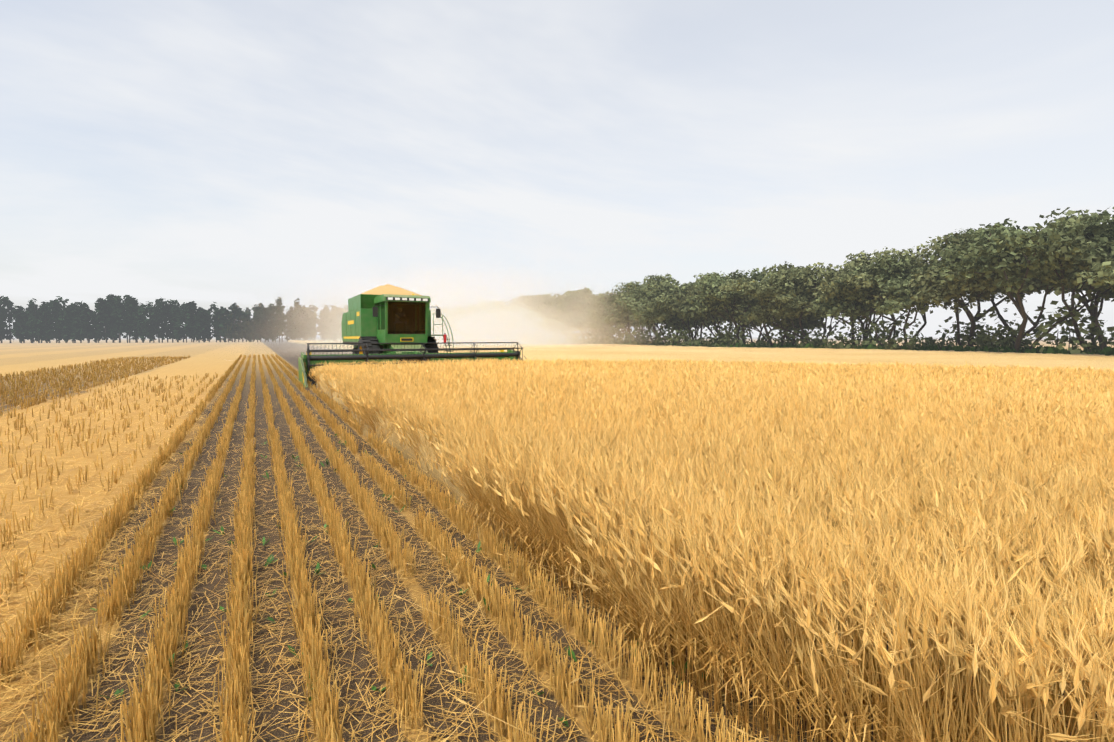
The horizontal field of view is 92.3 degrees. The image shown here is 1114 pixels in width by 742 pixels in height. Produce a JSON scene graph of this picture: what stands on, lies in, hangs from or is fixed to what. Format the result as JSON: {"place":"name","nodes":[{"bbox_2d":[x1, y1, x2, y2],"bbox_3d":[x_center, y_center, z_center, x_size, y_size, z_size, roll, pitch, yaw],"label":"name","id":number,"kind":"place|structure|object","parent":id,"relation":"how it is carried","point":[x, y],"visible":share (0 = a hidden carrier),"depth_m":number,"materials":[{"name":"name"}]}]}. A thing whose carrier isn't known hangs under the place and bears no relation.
{"place":"outdoors","nodes":[
{"label":"outdoors","id":0,"kind":"place"},
{"bbox_2d":[0,337,1113,741],"bbox_3d":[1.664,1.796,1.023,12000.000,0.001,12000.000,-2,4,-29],"label":"ground","id":1,"kind":"structure","parent":0,"point":[16,355],"depth_m":4.22,"materials":[{"name":"brown soil"}]},
{"bbox_2d":[0,294,347,342],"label":"tree belt","id":2,"kind":"object","parent":1,"relation":"on","point":[63,322],"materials":[{"name":"green plant"}]},
{"bbox_2d":[0,354,761,741],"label":"stubble","id":3,"kind":"object","parent":1,"relation":"on","point":[74,674],"visible":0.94,"depth_m":3.73,"materials":[{"name":"yellow plant"}]},
{"bbox_2d":[341,284,453,353],"bbox_3d":[-8.700,-2.280,28.711,4.290,4.743,10.619,-2,4,-29],"label":"combine","id":4,"kind":"object","parent":1,"relation":"on","point":[387,313],"visible":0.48,"depth_m":25.49,"materials":[{"name":"green metal"}]},
{"bbox_2d":[298,342,525,386],"bbox_3d":[-5.716,-0.392,22.828,9.426,1.636,3.008,-2,4,-29],"label":"header","id":5,"kind":"object","parent":4,"relation":"attached to","point":[314,359],"visible":0.4,"depth_m":22.44,"materials":[{"name":"green metal"}]},
{"bbox_2d":[90,428,709,725],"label":"weeds","id":6,"kind":"object","parent":1,"relation":"on","point":[268,561],"visible":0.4,"depth_m":3.64,"materials":[{"name":"plant"}]},
{"bbox_2d":[0,382,859,741],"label":"straw litter","id":7,"kind":"object","parent":1,"relation":"on","point":[194,636],"visible":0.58,"depth_m":3.39,"materials":[{"name":"yellow plant"}]},
{"bbox_2d":[287,340,1113,621],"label":"crop","id":8,"kind":"object","parent":1,"relation":"on","point":[610,352],"visible":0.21,"depth_m":27.80,"materials":[{"name":"yellow plant"}]},
{"bbox_2d":[288,357,1113,741],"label":"wheat","id":9,"kind":"object","parent":1,"relation":"on","point":[890,533],"visible":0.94,"depth_m":3.34,"materials":[{"name":"yellow plant"}]},
{"bbox_2d":[431,207,1113,353],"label":"belt","id":10,"kind":"object","parent":1,"relation":"on","point":[916,274],"depth_m":46.17,"materials":[{"name":"green plant"}]},
{"bbox_2d":[567,341,1113,355],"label":"grass strip","id":11,"kind":"object","parent":1,"relation":"on","point":[1108,351],"depth_m":44.17,"materials":[{"name":"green plant"}]},
{"bbox_2d":[0,0,1113,358],"label":"sky","id":12,"kind":"structure","parent":0,"point":[247,153],"materials":[{"name":"white"}]}
]}

